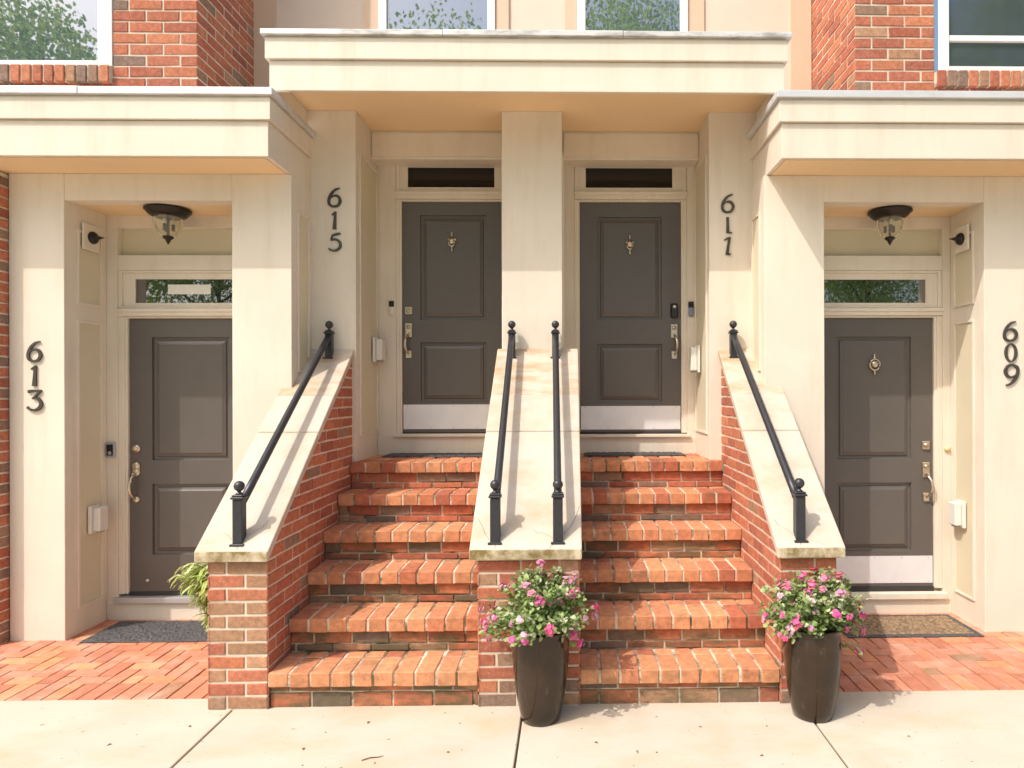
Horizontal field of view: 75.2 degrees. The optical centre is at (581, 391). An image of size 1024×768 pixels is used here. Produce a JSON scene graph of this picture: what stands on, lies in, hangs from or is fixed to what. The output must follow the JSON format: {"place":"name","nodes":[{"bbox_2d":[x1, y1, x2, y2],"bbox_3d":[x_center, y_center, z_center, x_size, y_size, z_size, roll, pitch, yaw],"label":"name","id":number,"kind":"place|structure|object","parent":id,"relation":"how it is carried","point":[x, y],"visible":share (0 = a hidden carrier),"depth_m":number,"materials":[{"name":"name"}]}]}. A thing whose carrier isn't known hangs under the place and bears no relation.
{"place":"outdoors","nodes":[
{"label":"outdoors","id":0,"kind":"place"},
{"bbox_2d":[0,619,208,700],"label":"brick path","id":1,"kind":"structure","parent":0,"point":[72,668],"depth_m":4.29,"materials":[{"name":"brick"}]},
{"bbox_2d":[79,620,207,642],"bbox_3d":[-3.097,1.798,4.964,1.030,0.019,0.435,0,0,-1],"label":"doormat","id":2,"kind":"object","parent":1,"relation":"on","point":[154,631],"visible":0.77,"depth_m":4.90,"materials":[{"name":"grey fabric"}]},
{"bbox_2d":[0,0,315,644],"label":"townhouse","id":3,"kind":"structure","parent":1,"relation":"on","point":[173,367],"depth_m":4.82,"materials":[{"name":"beige paint"}]},
{"bbox_2d":[26,341,42,410],"bbox_3d":[-3.964,-0.108,4.784,0.116,0.511,0.013,0,0,-1],"label":"house number","id":4,"kind":"object","parent":3,"relation":"attached to","point":[34,369],"visible":1,"depth_m":4.78,"materials":[{"name":"grey metal"}]},
{"bbox_2d":[0,0,112,83],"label":"window","id":5,"kind":"structure","parent":3,"relation":"in","point":[42,41],"depth_m":4.82,"materials":[{"name":"clear glass"}]},
{"bbox_2d":[82,222,103,252],"bbox_3d":[-3.695,-1.170,5.036,0.112,0.200,0.170,0,0,-1],"label":"security camera","id":6,"kind":"object","parent":3,"relation":"attached to","point":[91,237],"depth_m":5.01,"materials":[{"name":"beige paint"}]},
{"bbox_2d":[88,504,107,533],"bbox_3d":[-3.708,0.980,5.065,0.074,0.210,0.122,0,0,-1],"label":"outlet box","id":7,"kind":"object","parent":3,"relation":"attached to","point":[97,519],"visible":1,"depth_m":5.03,"materials":[{"name":"white plastic"}]},
{"bbox_2d":[106,442,115,457],"bbox_3d":[-3.722,0.465,5.217,0.075,0.125,0.026,0,0,-1],"label":"doorbell","id":8,"kind":"object","parent":3,"relation":"attached to","point":[110,449],"visible":1,"depth_m":5.21,"materials":[{"name":"grey plastic"}]},
{"bbox_2d":[143,204,192,244],"bbox_3d":[-3.154,-1.254,5.036,0.324,0.275,0.324,0,0,-1],"label":"porch light","id":9,"kind":"object","parent":3,"relation":"attached to","point":[168,221],"visible":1,"depth_m":4.96,"materials":[{"name":"brown metal"}]},
{"bbox_2d":[118,270,231,307],"bbox_3d":[-3.128,-0.810,5.275,1.098,0.301,0.060,0,0,-1],"label":"transom window","id":10,"kind":"structure","parent":3,"relation":"in","point":[136,288],"depth_m":5.27,"materials":[{"name":"clear glass"}]},
{"bbox_2d":[127,319,232,591],"bbox_3d":[-3.123,0.511,5.257,0.960,2.176,0.119,0,0,-1],"label":"door","id":11,"kind":"structure","parent":3,"relation":"in","point":[181,370],"depth_m":5.28,"materials":[{"name":"grey paint"}]},
{"bbox_2d":[168,562,208,631],"bbox_3d":[-2.515,1.451,4.365,0.432,0.713,0.396,0,0,-1],"label":"leafy plant","id":12,"kind":"object","parent":1,"relation":"on","point":[199,585],"visible":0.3,"depth_m":4.29,"materials":[{"name":"green plant"}]},
{"bbox_2d":[0,690,1023,767],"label":"sidewalk","id":13,"kind":"structure","parent":0,"point":[966,729],"depth_m":3.45,"materials":[{"name":"concrete"}]},
{"bbox_2d":[194,349,353,710],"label":"stair wall","id":14,"kind":"structure","parent":13,"relation":"on","point":[258,594],"depth_m":4.01,"materials":[{"name":"brick"}]},
{"bbox_2d":[229,321,334,546],"bbox_3d":[-1.958,0.168,4.448,0.081,1.430,1.444,0,0,0],"label":"handrail","id":15,"kind":"object","parent":14,"relation":"on","point":[239,498],"visible":0.98,"depth_m":4.07,"materials":[{"name":"black metal"}]},
{"bbox_2d":[268,455,481,706],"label":"staircase","id":16,"kind":"structure","parent":13,"relation":"on","point":[387,615],"depth_m":4.31,"materials":[{"name":"brick"}]},
{"bbox_2d":[382,452,482,456],"bbox_3d":[-1.217,0.543,5.655,0.920,0.019,0.250,0,0,-1],"label":"doormat","id":17,"kind":"object","parent":16,"relation":"on","point":[480,454],"visible":0.91,"depth_m":5.56,"materials":[{"name":"grey fabric"}]},
{"bbox_2d":[253,0,811,461],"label":"townhouse","id":18,"kind":"structure","parent":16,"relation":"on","point":[577,170],"depth_m":5.63,"materials":[{"name":"beige paint"}]},
{"bbox_2d":[327,188,341,251],"bbox_3d":[-1.944,-1.350,5.195,0.112,0.502,0.013,0,0,-1],"label":"house number","id":19,"kind":"object","parent":18,"relation":"attached to","point":[330,196],"visible":1,"depth_m":5.19,"materials":[{"name":"grey metal"}]},
{"bbox_2d":[372,337,385,361],"bbox_3d":[-1.735,-0.355,5.660,0.074,0.210,0.142,0,0,-1],"label":"outlet box","id":20,"kind":"object","parent":18,"relation":"attached to","point":[378,350],"visible":1,"depth_m":5.61,"materials":[{"name":"white plastic"}]},
{"bbox_2d":[389,301,393,315],"bbox_3d":[-1.659,-0.724,5.773,0.044,0.129,0.026,0,0,-1],"label":"doorbell","id":21,"kind":"object","parent":18,"relation":"attached to","point":[391,308],"visible":1,"depth_m":5.76,"materials":[{"name":"white plastic"}]},
{"bbox_2d":[378,0,494,29],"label":"window","id":22,"kind":"structure","parent":18,"relation":"in","point":[392,14],"depth_m":5.71,"materials":[{"name":"clear glass"}]},
{"bbox_2d":[396,166,501,190],"bbox_3d":[-1.138,-1.877,5.830,0.978,0.240,0.060,0,0,-1],"label":"transom window","id":23,"kind":"structure","parent":18,"relation":"in","point":[407,178],"depth_m":5.82,"materials":[{"name":"black glass"}]},
{"bbox_2d":[403,202,501,431],"bbox_3d":[-1.129,-0.652,5.812,0.892,2.031,0.119,0,0,-1],"label":"door","id":24,"kind":"structure","parent":18,"relation":"in","point":[452,251],"depth_m":5.83,"materials":[{"name":"grey paint"}]},
{"bbox_2d":[575,167,685,191],"bbox_3d":[0.433,-1.881,5.857,0.987,0.240,0.060,0,0,-1],"label":"transom window","id":25,"kind":"structure","parent":18,"relation":"in","point":[586,179],"depth_m":5.85,"materials":[{"name":"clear glass"}]},
{"bbox_2d":[580,203,680,431],"bbox_3d":[0.435,-0.657,5.839,0.892,2.031,0.119,0,0,-1],"label":"door","id":26,"kind":"structure","parent":18,"relation":"in","point":[630,319],"depth_m":5.86,"materials":[{"name":"grey paint"}]},
{"bbox_2d":[577,0,687,30],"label":"window","id":27,"kind":"structure","parent":18,"relation":"in","point":[625,15],"depth_m":5.74,"materials":[{"name":"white glass"}]},
{"bbox_2d":[688,302,693,315],"bbox_3d":[0.965,-0.725,5.819,0.046,0.129,0.026,0,0,-1],"label":"doorbell","id":28,"kind":"object","parent":18,"relation":"attached to","point":[690,308],"visible":1,"depth_m":5.81,"materials":[{"name":"grey plastic"}]},
{"bbox_2d":[689,345,699,372],"bbox_3d":[0.964,-0.273,5.627,0.074,0.230,0.142,0,0,-1],"label":"outlet box","id":29,"kind":"object","parent":18,"relation":"attached to","point":[694,359],"visible":1,"depth_m":5.58,"materials":[{"name":"white plastic"}]},
{"bbox_2d":[721,194,734,254],"bbox_3d":[1.166,-1.325,5.250,0.110,0.487,0.013,0,0,-1],"label":"house number","id":30,"kind":"object","parent":18,"relation":"attached to","point":[727,219],"visible":1,"depth_m":5.25,"materials":[{"name":"grey metal"}]},
{"bbox_2d":[469,349,581,706],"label":"stair wall","id":31,"kind":"structure","parent":13,"relation":"on","point":[527,491],"depth_m":4.03,"materials":[{"name":"brick"}]},
{"bbox_2d":[488,321,516,544],"bbox_3d":[-0.518,0.164,4.473,0.081,1.430,1.444,0,0,-2],"label":"handrail","id":32,"kind":"object","parent":31,"relation":"on","point":[495,496],"visible":0.98,"depth_m":4.10,"materials":[{"name":"black metal"}]},
{"bbox_2d":[550,321,564,544],"bbox_3d":[-0.168,0.163,4.479,0.082,1.430,1.446,0,0,-3],"label":"handrail","id":33,"kind":"object","parent":31,"relation":"on","point":[557,496],"visible":0.98,"depth_m":4.14,"materials":[{"name":"black metal"}]},
{"bbox_2d":[478,559,598,726],"bbox_3d":[-0.232,1.364,3.633,0.666,0.873,0.608,0,0,-1],"label":"planter","id":34,"kind":"object","parent":13,"relation":"on","point":[540,655],"visible":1,"depth_m":3.52,"materials":[{"name":"ceramic"}]},
{"bbox_2d":[580,453,779,703],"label":"staircase","id":35,"kind":"structure","parent":13,"relation":"on","point":[666,573],"depth_m":4.35,"materials":[{"name":"brick"}]},
{"bbox_2d":[584,452,685,455],"bbox_3d":[0.452,0.538,5.694,0.860,0.019,0.230,0,0,-1],"label":"doormat","id":36,"kind":"object","parent":35,"relation":"on","point":[634,454],"visible":1,"depth_m":5.61,"materials":[{"name":"grey fabric"}]},
{"bbox_2d":[718,348,844,702],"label":"stair wall","id":37,"kind":"structure","parent":13,"relation":"on","point":[754,482],"depth_m":4.28,"materials":[{"name":"brick"}]},
{"bbox_2d":[728,320,808,542],"bbox_3d":[1.229,0.159,4.504,0.082,1.430,1.446,0,0,-3],"label":"handrail","id":38,"kind":"object","parent":37,"relation":"on","point":[798,493],"visible":0.99,"depth_m":4.13,"materials":[{"name":"black metal"}]},
{"bbox_2d":[756,566,869,722],"bbox_3d":[1.273,1.388,3.702,0.625,0.817,0.537,0,0,-1],"label":"planter","id":39,"kind":"object","parent":13,"relation":"on","point":[812,638],"visible":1,"depth_m":3.56,"materials":[{"name":"ceramic"}]},
{"bbox_2d":[839,613,1023,691],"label":"brick path","id":40,"kind":"structure","parent":0,"point":[991,661],"depth_m":4.35,"materials":[{"name":"brick"}]},
{"bbox_2d":[747,0,1023,632],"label":"townhouse","id":41,"kind":"structure","parent":40,"relation":"on","point":[880,361],"depth_m":4.94,"materials":[{"name":"beige paint"}]},
{"bbox_2d":[824,318,933,585],"bbox_3d":[2.383,0.498,5.353,0.960,2.181,0.119,0,0,-1],"label":"door","id":42,"kind":"structure","parent":41,"relation":"in","point":[879,486],"depth_m":5.37,"materials":[{"name":"grey paint"}]},
{"bbox_2d":[824,271,941,307],"bbox_3d":[2.379,-0.825,5.371,1.086,0.301,0.060,0,0,-1],"label":"transom window","id":43,"kind":"structure","parent":41,"relation":"in","point":[842,289],"depth_m":5.36,"materials":[{"name":"clear glass"}]},
{"bbox_2d":[867,205,912,244],"bbox_3d":[2.399,-1.270,5.133,0.324,0.275,0.324,0,0,-1],"label":"porch light","id":44,"kind":"object","parent":41,"relation":"attached to","point":[889,220],"visible":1,"depth_m":5.05,"materials":[{"name":"brown metal"}]},
{"bbox_2d":[944,446,949,451],"bbox_3d":[2.961,0.467,5.335,0.048,0.048,0.021,0,0,-1],"label":"doorbell","id":45,"kind":"object","parent":41,"relation":"attached to","point":[946,448],"visible":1,"depth_m":5.33,"materials":[{"name":"gold metal"}]},
{"bbox_2d":[949,500,965,528],"bbox_3d":[2.950,0.962,5.181,0.074,0.210,0.122,0,0,-1],"label":"outlet box","id":46,"kind":"object","parent":41,"relation":"attached to","point":[957,513],"visible":1,"depth_m":5.15,"materials":[{"name":"white plastic"}]},
{"bbox_2d":[950,224,969,253],"bbox_3d":[2.925,-1.188,5.152,0.112,0.200,0.170,0,0,-1],"label":"security camera","id":47,"kind":"object","parent":41,"relation":"attached to","point":[961,238],"depth_m":5.12,"materials":[{"name":"beige paint"}]},
{"bbox_2d":[934,0,1023,88],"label":"window","id":48,"kind":"structure","parent":41,"relation":"in","point":[979,44],"depth_m":4.94,"materials":[{"name":"clear glass"}]},
{"bbox_2d":[1003,321,1019,385],"bbox_3d":[3.199,-0.281,4.910,0.123,0.482,0.012,0,0,-1],"label":"house number","id":49,"kind":"object","parent":41,"relation":"attached to","point":[1005,370],"visible":1,"depth_m":4.91,"materials":[{"name":"grey metal"}]},
{"bbox_2d":[843,614,983,637],"bbox_3d":[2.438,1.783,5.036,1.000,0.019,0.465,0,0,-1],"label":"doormat","id":50,"kind":"object","parent":40,"relation":"on","point":[924,625],"visible":0.81,"depth_m":4.97,"materials":[{"name":"beige fabric"}]}
]}

